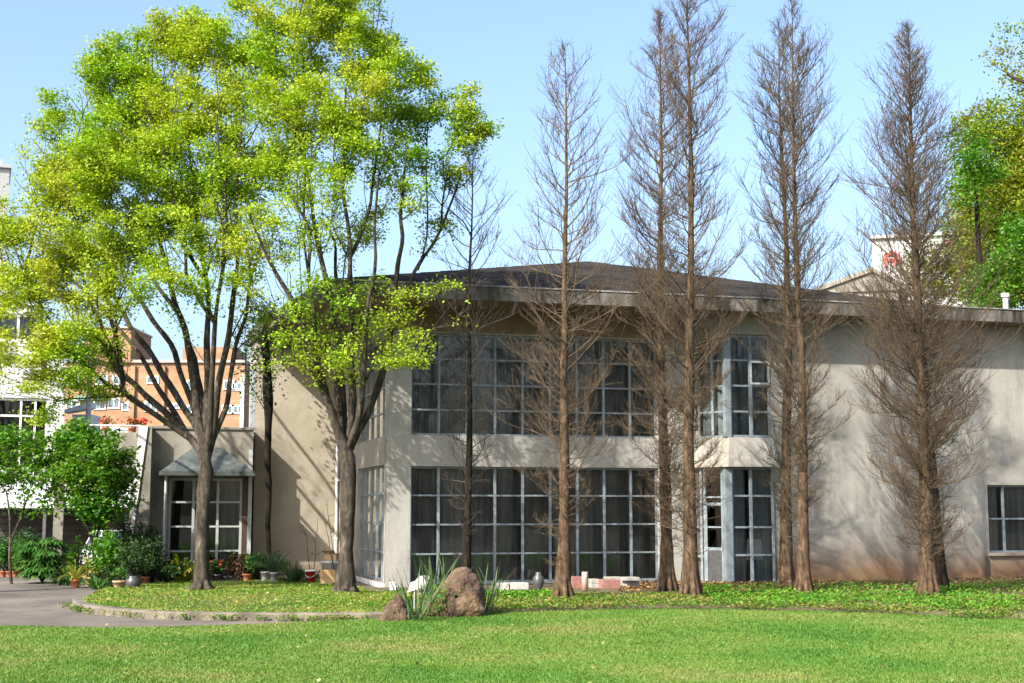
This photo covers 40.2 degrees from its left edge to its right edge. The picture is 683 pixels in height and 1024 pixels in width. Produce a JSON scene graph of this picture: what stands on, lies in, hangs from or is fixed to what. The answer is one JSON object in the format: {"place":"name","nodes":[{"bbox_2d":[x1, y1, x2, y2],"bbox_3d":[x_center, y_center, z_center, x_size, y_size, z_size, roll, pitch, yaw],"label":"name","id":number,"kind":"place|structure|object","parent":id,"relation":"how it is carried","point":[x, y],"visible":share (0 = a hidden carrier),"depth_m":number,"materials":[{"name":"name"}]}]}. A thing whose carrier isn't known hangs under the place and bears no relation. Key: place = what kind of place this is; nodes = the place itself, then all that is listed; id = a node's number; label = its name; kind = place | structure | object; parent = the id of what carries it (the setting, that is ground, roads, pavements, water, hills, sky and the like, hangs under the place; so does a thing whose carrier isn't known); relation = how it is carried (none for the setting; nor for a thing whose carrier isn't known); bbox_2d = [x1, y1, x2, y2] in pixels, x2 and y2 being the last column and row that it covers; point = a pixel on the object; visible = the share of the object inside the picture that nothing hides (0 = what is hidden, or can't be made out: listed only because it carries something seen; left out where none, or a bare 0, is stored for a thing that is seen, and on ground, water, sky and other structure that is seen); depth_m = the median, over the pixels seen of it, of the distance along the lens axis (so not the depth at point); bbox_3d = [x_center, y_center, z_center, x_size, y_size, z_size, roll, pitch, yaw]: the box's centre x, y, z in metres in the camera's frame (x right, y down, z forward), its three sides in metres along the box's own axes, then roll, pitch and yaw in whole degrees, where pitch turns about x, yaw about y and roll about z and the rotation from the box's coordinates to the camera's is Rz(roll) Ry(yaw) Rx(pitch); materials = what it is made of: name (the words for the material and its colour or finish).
{"place":"outdoors","nodes":[
{"label":"outdoors","id":0,"kind":"place"},
{"bbox_2d":[0,159,11,300],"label":"pale tower","id":1,"kind":"structure","parent":0,"point":[5,171],"depth_m":265.56,"materials":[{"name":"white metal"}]},
{"bbox_2d":[0,302,65,483],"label":"white house","id":2,"kind":"structure","parent":0,"point":[6,408],"depth_m":65.78,"materials":[{"name":"paint"}]},
{"bbox_2d":[0,313,37,341],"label":"window","id":3,"kind":"structure","parent":2,"relation":"in","point":[18,321],"depth_m":66.58,"materials":[{"name":"white paint"}]},
{"bbox_2d":[0,398,47,469],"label":"window","id":4,"kind":"structure","parent":2,"relation":"in","point":[8,417],"depth_m":65.58,"materials":[{"name":"white paint"}]},
{"bbox_2d":[0,567,375,627],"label":"driveway","id":5,"kind":"structure","parent":0,"point":[28,601],"depth_m":30.62,"materials":[{"name":"concrete"}]},
{"bbox_2d":[0,541,11,576],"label":"potted shrub","id":6,"kind":"object","parent":5,"relation":"on","point":[3,573],"visible":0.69,"depth_m":46.24,"materials":[{"name":"green plant"}]},
{"bbox_2d":[0,535,19,576],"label":"potted shrub","id":7,"kind":"object","parent":5,"relation":"on","point":[4,564],"visible":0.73,"depth_m":46.23,"materials":[{"name":"green plant"}]},
{"bbox_2d":[0,526,34,564],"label":"potted shrub","id":8,"kind":"object","parent":5,"relation":"on","point":[15,536],"visible":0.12,"depth_m":48.81,"materials":[{"name":"green plant"}]},
{"bbox_2d":[11,538,28,576],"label":"potted shrub","id":9,"kind":"object","parent":5,"relation":"on","point":[14,573],"visible":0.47,"depth_m":46.21,"materials":[{"name":"green plant"}]},
{"bbox_2d":[0,183,58,349],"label":"leafy tree","id":10,"kind":"object","parent":5,"relation":"on","point":[2,250],"visible":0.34,"depth_m":37.65,"materials":[{"name":"green plant"}]},
{"bbox_2d":[7,527,52,566],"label":"leafy shrub","id":11,"kind":"object","parent":5,"relation":"on","point":[37,538],"visible":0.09,"depth_m":49.09,"materials":[{"name":"green plant"}]},
{"bbox_2d":[0,421,74,583],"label":"tree","id":12,"kind":"object","parent":5,"relation":"on","point":[11,476],"visible":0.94,"depth_m":42.15,"materials":[{"name":"green plant"}]},
{"bbox_2d":[13,538,73,582],"bbox_3d":[-14.306,6.659,42.553,1.757,1.362,1.742,-2,-7,18],"label":"lobed leaf plant","id":13,"kind":"object","parent":5,"relation":"on","point":[41,564],"visible":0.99,"depth_m":42.21,"materials":[{"name":"green plant"}]},
{"bbox_2d":[44,571,84,585],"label":"potted fern","id":14,"kind":"object","parent":5,"relation":"on","point":[65,581],"visible":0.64,"depth_m":41.25,"materials":[{"name":"green plant"}]},
{"bbox_2d":[0,484,131,562],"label":"carport","id":15,"kind":"object","parent":5,"relation":"on","point":[73,527],"visible":0.16,"depth_m":55.91,"materials":[{"name":"white paint"}]},
{"bbox_2d":[58,550,84,572],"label":"leafy shrub","id":16,"kind":"object","parent":5,"relation":"on","point":[63,568],"visible":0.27,"depth_m":44.81,"materials":[{"name":"green plant"}]},
{"bbox_2d":[53,561,96,587],"bbox_3d":[-12.396,6.613,39.895,1.382,0.804,1.397,4,-8,-29],"label":"potted palm","id":17,"kind":"object","parent":5,"relation":"on","point":[75,575],"visible":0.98,"depth_m":39.74,"materials":[{"name":"plant"}]},
{"bbox_2d":[62,535,98,576],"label":"leafy shrub","id":18,"kind":"object","parent":5,"relation":"on","point":[71,555],"visible":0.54,"depth_m":44.38,"materials":[{"name":"green plant"}]},
{"bbox_2d":[35,414,144,581],"bbox_3d":[-12.934,4.761,42.315,3.507,5.173,2.453,0,-7,0],"label":"tree","id":19,"kind":"object","parent":5,"relation":"on","point":[97,471],"visible":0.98,"depth_m":42.19,"materials":[{"name":"green plant"}]},
{"bbox_2d":[78,575,113,589],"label":"potted fern","id":20,"kind":"object","parent":5,"relation":"on","point":[94,584],"visible":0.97,"depth_m":38.90,"materials":[{"name":"green plant"}]},
{"bbox_2d":[51,425,151,579],"bbox_3d":[-13.252,5.236,45.258,2.965,5.020,1.000,2,-7,-16],"label":"concrete gateway","id":21,"kind":"object","parent":5,"relation":"on","point":[142,435],"visible":0.35,"depth_m":45.25,"materials":[{"name":"white paint"}]},
{"bbox_2d":[95,415,118,431],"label":"potted flower","id":22,"kind":"object","parent":21,"relation":"on","point":[103,420],"visible":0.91,"depth_m":46.05,"materials":[{"name":"red plant"}]},
{"bbox_2d":[79,530,126,575],"bbox_3d":[-13.672,7.231,48.007,1.780,1.515,3.960,4,-8,-28],"label":"parked car","id":23,"kind":"object","parent":5,"relation":"on","point":[90,556],"visible":0.07,"depth_m":47.59,"materials":[{"name":"white paint"}]},
{"bbox_2d":[90,563,129,586],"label":"leafy shrub","id":24,"kind":"object","parent":5,"relation":"on","point":[109,569],"visible":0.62,"depth_m":39.40,"materials":[{"name":"green plant"}]},
{"bbox_2d":[85,529,135,582],"bbox_3d":[-11.566,6.272,40.520,1.373,1.658,1.585,-2,-7,17],"label":"leafy shrub","id":25,"kind":"object","parent":5,"relation":"on","point":[105,552],"visible":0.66,"depth_m":40.15,"materials":[{"name":"green plant"}]},
{"bbox_2d":[88,532,149,579],"bbox_3d":[-11.646,6.558,42.334,2.214,1.580,1.686,-6,-9,42],"label":"leafy shrub","id":26,"kind":"object","parent":5,"relation":"on","point":[125,541],"visible":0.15,"depth_m":42.45,"materials":[{"name":"green plant"}]},
{"bbox_2d":[115,513,162,578],"bbox_3d":[-11.758,6.424,44.092,1.452,2.233,0.980,3,-8,-25],"label":"leafy shrub","id":27,"kind":"object","parent":5,"relation":"on","point":[141,526],"visible":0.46,"depth_m":44.09,"materials":[{"name":"green plant"}]},
{"bbox_2d":[149,426,255,578],"bbox_3d":[-11.327,5.820,49.986,3.410,5.090,9.970,2,-7,-16],"label":"concrete annex","id":28,"kind":"object","parent":5,"relation":"on","point":[174,476],"visible":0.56,"depth_m":46.42,"materials":[{"name":"white paint"}]},
{"bbox_2d":[167,478,241,577],"bbox_3d":[-10.164,6.168,46.307,2.356,3.256,0.312,2,-7,-16],"label":"window","id":29,"kind":"structure","parent":28,"relation":"in","point":[231,489],"depth_m":46.52,"materials":[{"name":"white paint"}]},
{"bbox_2d":[57,602,374,620],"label":"kerb weeds","id":30,"kind":"object","parent":5,"relation":"on","point":[222,617],"visible":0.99,"depth_m":27.98,"materials":[{"name":"green plant"}]},
{"bbox_2d":[72,599,393,620],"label":"kerb","id":31,"kind":"structure","parent":5,"relation":"on","point":[161,614],"depth_m":28.21,"materials":[{"name":"concrete"}]},
{"bbox_2d":[0,0,1023,361],"label":"sky","id":32,"kind":"structure","parent":0,"point":[499,44],"materials":[{"name":"blue"}]},
{"bbox_2d":[0,607,1023,682],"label":"lawn","id":33,"kind":"structure","parent":0,"point":[682,653],"depth_m":21.65,"materials":[{"name":"plant"}]},
{"bbox_2d":[394,568,447,619],"bbox_3d":[-1.790,4.892,27.531,1.207,1.112,1.235,1,-7,-7],"label":"sword plant","id":34,"kind":"object","parent":33,"relation":"on","point":[411,608],"visible":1,"depth_m":27.50,"materials":[{"name":"green plant"}]},
{"bbox_2d":[423,567,484,617],"bbox_3d":[-1.220,5.274,28.983,1.350,1.208,1.044,0,-7,0],"label":"boulder","id":35,"kind":"object","parent":33,"relation":"on","point":[468,599],"visible":0.81,"depth_m":28.61,"materials":[{"name":"stone"}]},
{"bbox_2d":[416,579,459,615],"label":"creeping plant","id":36,"kind":"object","parent":35,"relation":"attached to","point":[439,605],"visible":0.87,"depth_m":28.46,"materials":[{"name":"green plant"}]},
{"bbox_2d":[480,565,510,611],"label":"sword plant","id":37,"kind":"object","parent":33,"relation":"on","point":[489,602],"visible":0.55,"depth_m":29.35,"materials":[{"name":"green plant"}]},
{"bbox_2d":[7,605,994,682],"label":"fallen leaves","id":38,"kind":"object","parent":33,"relation":"on","point":[318,679],"visible":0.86,"depth_m":21.54,"materials":[{"name":"plant"}]},
{"bbox_2d":[814,267,907,299],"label":"gabled house","id":39,"kind":"structure","parent":0,"point":[847,284],"depth_m":78.83,"materials":[{"name":"grey stone"}]},
{"label":"ground","id":40,"kind":"structure","parent":0,"visible":0},
{"bbox_2d":[64,402,100,431],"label":"white lean to","id":41,"kind":"object","parent":40,"relation":"on","point":[75,409],"visible":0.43,"depth_m":72.36,"materials":[{"name":"paint"}]},
{"bbox_2d":[86,361,92,427],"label":"utility pole","id":42,"kind":"object","parent":40,"relation":"on","point":[88,410],"visible":0.04,"depth_m":70.02,"materials":[{"name":"grey metal"}]},
{"bbox_2d":[64,326,249,483],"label":"brick apartments","id":43,"kind":"structure","parent":40,"relation":"on","point":[237,414],"depth_m":150.43,"materials":[{"name":"orange brick"}]},
{"bbox_2d":[97,575,1023,618],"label":"planting bed","id":44,"kind":"object","parent":40,"relation":"on","point":[550,585],"visible":0.15,"depth_m":31.52,"materials":[{"name":"plant"}]},
{"bbox_2d":[111,566,128,587],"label":"potted shrub","id":45,"kind":"object","parent":44,"relation":"on","point":[119,583],"visible":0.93,"depth_m":37.49,"materials":[{"name":"green plant"}]},
{"bbox_2d":[113,536,145,587],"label":"potted shrub","id":46,"kind":"object","parent":44,"relation":"on","point":[133,579],"visible":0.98,"depth_m":38.53,"materials":[{"name":"green plant"}]},
{"bbox_2d":[0,0,287,590],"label":"leafy tree","id":47,"kind":"object","parent":44,"relation":"on","point":[92,166],"visible":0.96,"depth_m":36.90,"materials":[{"name":"green plant"}]},
{"bbox_2d":[139,558,153,583],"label":"potted flower","id":48,"kind":"object","parent":44,"relation":"on","point":[145,578],"visible":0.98,"depth_m":40.86,"materials":[{"name":"green plant"}]},
{"bbox_2d":[130,534,170,582],"bbox_3d":[-10.785,6.508,41.779,0.998,1.496,1.555,-2,-7,14],"label":"leafy shrub","id":49,"kind":"object","parent":44,"relation":"on","point":[147,557],"visible":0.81,"depth_m":41.62,"materials":[{"name":"green plant"}]},
{"bbox_2d":[147,555,192,581],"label":"leafy shrub","id":50,"kind":"object","parent":44,"relation":"on","point":[166,573],"visible":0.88,"depth_m":42.05,"materials":[{"name":"green plant"}]},
{"bbox_2d":[156,553,214,581],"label":"variegated plant","id":51,"kind":"object","parent":44,"relation":"on","point":[187,574],"visible":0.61,"depth_m":42.37,"materials":[{"name":"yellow plant"}]},
{"bbox_2d":[210,559,223,580],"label":"potted flower","id":52,"kind":"object","parent":44,"relation":"on","point":[217,576],"visible":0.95,"depth_m":43.38,"materials":[{"name":"green plant"}]},
{"bbox_2d":[210,556,258,579],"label":"leafy shrub","id":53,"kind":"object","parent":44,"relation":"on","point":[213,571],"visible":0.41,"depth_m":44.13,"materials":[{"name":"green plant"}]},
{"bbox_2d":[223,551,246,580],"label":"withered shrub","id":54,"kind":"object","parent":44,"relation":"on","point":[239,568],"visible":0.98,"depth_m":43.58,"materials":[{"name":"brown plant"}]},
{"bbox_2d":[235,551,257,579],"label":"potted shrub","id":55,"kind":"object","parent":44,"relation":"on","point":[246,576],"visible":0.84,"depth_m":43.40,"materials":[{"name":"green plant"}]},
{"bbox_2d":[82,578,416,611],"bbox_3d":[-6.412,6.418,35.905,8.046,0.282,16.447,1,-7,-8],"label":"ground cover","id":56,"kind":"object","parent":44,"relation":"on","point":[283,591],"visible":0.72,"depth_m":32.37,"materials":[{"name":"green plant"}]},
{"bbox_2d":[85,580,423,611],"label":"fallen leaves","id":57,"kind":"object","parent":44,"relation":"on","point":[254,596],"visible":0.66,"depth_m":32.93,"materials":[{"name":"plant"}]},
{"bbox_2d":[222,287,300,577],"bbox_3d":[-8.164,2.881,45.381,2.843,9.426,2.124,0,-7,0],"label":"dark stemmed tree","id":58,"kind":"object","parent":44,"relation":"on","point":[267,388],"visible":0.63,"depth_m":45.38,"materials":[{"name":"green plant"}]},
{"bbox_2d":[244,548,287,580],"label":"potted shrub","id":59,"kind":"object","parent":44,"relation":"on","point":[264,573],"visible":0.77,"depth_m":43.32,"materials":[{"name":"green plant"}]},
{"bbox_2d":[242,554,290,578],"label":"leafy shrub","id":60,"kind":"object","parent":44,"relation":"on","point":[256,575],"visible":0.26,"depth_m":44.43,"materials":[{"name":"green plant"}]},
{"bbox_2d":[250,545,295,581],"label":"potted yucca","id":61,"kind":"object","parent":44,"relation":"on","point":[274,568],"visible":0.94,"depth_m":42.64,"materials":[{"name":"green plant"}]},
{"bbox_2d":[270,561,304,582],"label":"spiky plant","id":62,"kind":"object","parent":44,"relation":"on","point":[289,575],"visible":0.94,"depth_m":41.94,"materials":[{"name":"green plant"}]},
{"bbox_2d":[305,570,316,582],"bbox_3d":[-6.008,7.033,41.856,0.344,0.400,0.367,0,-7,0],"label":"red bucket","id":63,"kind":"object","parent":44,"relation":"on","point":[311,575],"visible":0.88,"depth_m":41.75,"materials":[{"name":"plastic"}]},
{"bbox_2d":[320,570,335,584],"bbox_3d":[-5.403,6.907,41.023,0.400,0.420,0.300,2,-7,-20],"label":"cardboard box","id":64,"kind":"object","parent":44,"relation":"on","point":[326,576],"visible":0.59,"depth_m":40.89,"materials":[{"name":"cardboard"}]},
{"bbox_2d":[321,561,337,574],"bbox_3d":[-5.603,7.133,43.512,0.700,0.620,0.700,0,-7,0],"label":"plastic tub","id":65,"kind":"object","parent":64,"relation":"on","point":[326,565],"visible":0.47,"depth_m":43.25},
{"bbox_2d":[322,550,338,560],"bbox_3d":[-5.611,6.622,43.382,0.400,0.338,0.488,-2,-7,17],"label":"cardboard box","id":66,"kind":"object","parent":65,"relation":"on","point":[327,556],"visible":0.82,"depth_m":43.32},
{"bbox_2d":[222,0,504,592],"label":"leafy tree","id":67,"kind":"object","parent":44,"relation":"on","point":[339,123],"visible":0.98,"depth_m":36.30,"materials":[{"name":"green plant"}]},
{"bbox_2d":[377,594,411,620],"bbox_3d":[-2.382,5.393,27.955,0.772,0.697,0.873,0,-7,0],"label":"boulder","id":68,"kind":"object","parent":44,"relation":"on","point":[397,604],"visible":0.77,"depth_m":27.66,"materials":[{"name":"stone"}]},
{"bbox_2d":[410,546,458,595],"bbox_3d":[-1.795,5.486,33.399,1.268,1.335,1.686,3,-8,-26],"label":"sword plant","id":69,"kind":"object","parent":44,"relation":"on","point":[429,587],"visible":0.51,"depth_m":33.07,"materials":[{"name":"green plant"}]},
{"bbox_2d":[415,549,457,584],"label":"sword plant","id":70,"kind":"object","parent":44,"relation":"on","point":[442,569],"visible":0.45,"depth_m":36.53,"materials":[{"name":"green plant"}]},
{"bbox_2d":[414,129,522,570],"bbox_3d":[-1.192,0.458,37.544,2.571,12.397,3.076,2,-7,-17],"label":"bare conifer","id":71,"kind":"object","parent":44,"relation":"on","point":[467,528],"visible":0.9,"depth_m":37.29,"materials":[{"name":"brown plant"}]},
{"bbox_2d":[464,566,513,596],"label":"sword plant","id":72,"kind":"object","parent":44,"relation":"on","point":[494,582],"visible":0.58,"depth_m":33.19,"materials":[{"name":"green plant"}]},
{"bbox_2d":[428,588,573,598],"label":"weeds","id":73,"kind":"object","parent":44,"relation":"on","point":[537,592],"visible":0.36,"depth_m":34.19,"materials":[{"name":"green plant"}]},
{"bbox_2d":[508,582,528,589],"bbox_3d":[0.167,6.584,37.665,0.468,0.198,0.400,2,-7,-17],"label":"stone slab","id":74,"kind":"object","parent":44,"relation":"on","point":[518,585],"depth_m":37.49,"materials":[{"name":"stone"}]},
{"bbox_2d":[533,572,543,589],"bbox_3d":[0.704,6.368,37.219,0.320,0.470,0.320,0,-7,0],"label":"stone jar","id":75,"kind":"object","parent":44,"relation":"on","point":[538,580],"visible":0.87,"depth_m":37.12,"materials":[{"name":"ceramic"}]},
{"bbox_2d":[571,576,581,587],"bbox_3d":[1.736,6.643,38.632,0.345,0.312,0.400,2,-7,-15],"label":"stone block","id":76,"kind":"object","parent":44,"relation":"on","point":[576,581],"depth_m":38.44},
{"bbox_2d":[482,37,672,597],"bbox_3d":[1.591,-0.704,34.431,4.763,13.937,3.660,0,-7,0],"label":"bare conifer","id":77,"kind":"object","parent":44,"relation":"on","point":[562,585],"visible":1,"depth_m":34.13,"materials":[{"name":"brown plant"}]},
{"bbox_2d":[598,579,620,588],"bbox_3d":[2.658,6.651,38.408,0.520,0.242,0.450,2,-7,-16],"label":"stone block","id":78,"kind":"object","parent":44,"relation":"on","point":[608,583],"depth_m":38.21,"materials":[{"name":"stone"}]},
{"bbox_2d":[601,1,739,590],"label":"bare conifer","id":79,"kind":"object","parent":44,"relation":"on","point":[666,579],"visible":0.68,"depth_m":37.74,"materials":[{"name":"brown plant"}]},
{"bbox_2d":[622,0,762,595],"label":"bare conifer","id":80,"kind":"object","parent":44,"relation":"on","point":[690,582],"visible":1,"depth_m":34.87,"materials":[{"name":"brown plant"}]},
{"bbox_2d":[394,590,1023,617],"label":"ground cover","id":81,"kind":"object","parent":44,"relation":"on","point":[512,603],"visible":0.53,"depth_m":31.10,"materials":[{"name":"green plant"}]},
{"bbox_2d":[727,9,848,589],"bbox_3d":[7.410,-1.283,37.567,3.348,15.816,3.482,0,-7,0],"label":"bare conifer","id":82,"kind":"object","parent":44,"relation":"on","point":[786,576],"visible":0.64,"depth_m":37.38,"materials":[{"name":"brown plant"}]},
{"bbox_2d":[737,0,857,593],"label":"bare conifer","id":83,"kind":"object","parent":44,"relation":"on","point":[803,580],"visible":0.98,"depth_m":35.67,"materials":[{"name":"brown plant"}]},
{"bbox_2d":[617,576,1023,592],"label":"dry leaf litter","id":84,"kind":"object","parent":44,"relation":"on","point":[647,586],"visible":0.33,"depth_m":39.83,"materials":[{"name":"brown plant"}]},
{"bbox_2d":[701,579,1023,612],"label":"weeds","id":85,"kind":"object","parent":44,"relation":"on","point":[802,598],"visible":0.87,"depth_m":33.27,"materials":[{"name":"green plant"}]},
{"bbox_2d":[824,12,1023,596],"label":"bare conifer","id":86,"kind":"object","parent":44,"relation":"on","point":[917,355],"visible":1,"depth_m":34.66,"materials":[{"name":"brown plant"}]},
{"bbox_2d":[857,115,994,588],"bbox_3d":[11.022,0.086,37.536,3.756,12.949,3.420,3,-7,-20],"label":"bare conifer","id":87,"kind":"object","parent":44,"relation":"on","point":[942,574],"visible":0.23,"depth_m":37.29,"materials":[{"name":"brown plant"}]},
{"bbox_2d":[247,261,1023,586],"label":"concrete hall","id":88,"kind":"structure","parent":40,"relation":"on","point":[403,459],"depth_m":42.52,"materials":[{"name":"paint"}]},
{"bbox_2d":[250,364,255,477],"bbox_3d":[-8.974,2.809,49.283,0.313,3.996,1.896,2,-7,-16],"label":"drainpipe","id":89,"kind":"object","parent":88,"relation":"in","point":[252,410],"depth_m":49.32,"materials":[{"name":"paint"}]},
{"bbox_2d":[359,466,383,580],"bbox_3d":[-4.069,5.500,42.515,0.317,3.356,4.856,2,-7,-16],"label":"window","id":90,"kind":"structure","parent":88,"relation":"in","point":[371,530],"depth_m":42.83,"materials":[{"name":"glass"}]},
{"bbox_2d":[361,337,385,442],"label":"window","id":91,"kind":"structure","parent":88,"relation":"in","point":[374,429],"depth_m":43.14,"materials":[{"name":"glass"}]},
{"bbox_2d":[411,333,655,437],"bbox_3d":[0.683,1.364,41.964,7.636,2.996,0.317,2,-7,-16],"label":"window","id":92,"kind":"structure","parent":88,"relation":"in","point":[426,413],"depth_m":41.86,"materials":[{"name":"glass"}]},
{"bbox_2d":[410,466,657,582],"bbox_3d":[0.683,5.415,41.477,7.636,3.356,0.317,2,-7,-16],"label":"window","id":93,"kind":"structure","parent":88,"relation":"in","point":[611,542],"depth_m":41.48,"materials":[{"name":"glass"}]},
{"bbox_2d":[695,467,721,581],"bbox_3d":[6.053,5.598,42.241,1.224,3.576,0.324,-6,-9,39],"label":"window","id":94,"kind":"structure","parent":88,"relation":"in","point":[702,556],"depth_m":42.25,"materials":[{"name":"paint"}]},
{"bbox_2d":[697,336,722,437],"bbox_3d":[6.202,1.389,42.815,1.073,3.121,0.313,-6,-9,42],"label":"window","id":95,"kind":"structure","parent":88,"relation":"in","point":[715,421],"depth_m":42.84,"materials":[{"name":"glass"}]},
{"bbox_2d":[704,503,723,581],"bbox_3d":[6.060,6.093,41.917,0.670,2.520,0.080,-6,-9,39],"label":"door","id":96,"kind":"structure","parent":88,"relation":"in","point":[714,570],"depth_m":41.90,"materials":[{"name":"paint"}]},
{"bbox_2d":[730,334,770,437],"bbox_3d":[7.174,1.367,42.639,1.351,3.121,0.313,2,-7,-16],"label":"window","id":97,"kind":"structure","parent":88,"relation":"in","point":[743,425],"depth_m":42.68,"materials":[{"name":"glass"}]},
{"bbox_2d":[732,467,775,581],"bbox_3d":[7.180,5.574,42.041,1.391,3.576,0.312,2,-7,-16],"label":"window","id":98,"kind":"structure","parent":88,"relation":"in","point":[759,526],"depth_m":42.10,"materials":[{"name":"glass"}]},
{"bbox_2d":[746,539,762,559],"bbox_3d":[7.273,6.230,41.970,0.581,0.621,0.075,2,-7,-16],"label":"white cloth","id":99,"kind":"object","parent":88,"relation":"hanging from","point":[757,546],"visible":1,"depth_m":41.98,"materials":[{"name":"fabric"}]},
{"bbox_2d":[987,485,1023,552],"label":"window","id":100,"kind":"structure","parent":88,"relation":"in","point":[1011,496],"depth_m":44.78,"materials":[{"name":"glass"}]},
{"bbox_2d":[871,231,990,306],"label":"sign building","id":101,"kind":"structure","parent":40,"relation":"on","point":[876,248],"depth_m":110.85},
{"bbox_2d":[895,60,1023,308],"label":"background tree","id":102,"kind":"object","parent":40,"relation":"on","point":[1007,141],"visible":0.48,"depth_m":68.27,"materials":[{"name":"green plant"}]},
{"bbox_2d":[935,112,1023,308],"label":"background tree","id":103,"kind":"object","parent":40,"relation":"on","point":[976,169],"visible":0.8,"depth_m":62.23,"materials":[{"name":"green plant"}]},
{"bbox_2d":[971,17,1023,114],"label":"leaning tree","id":104,"kind":"object","parent":40,"relation":"on","point":[1007,67],"visible":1,"depth_m":51.64,"materials":[{"name":"green plant"}]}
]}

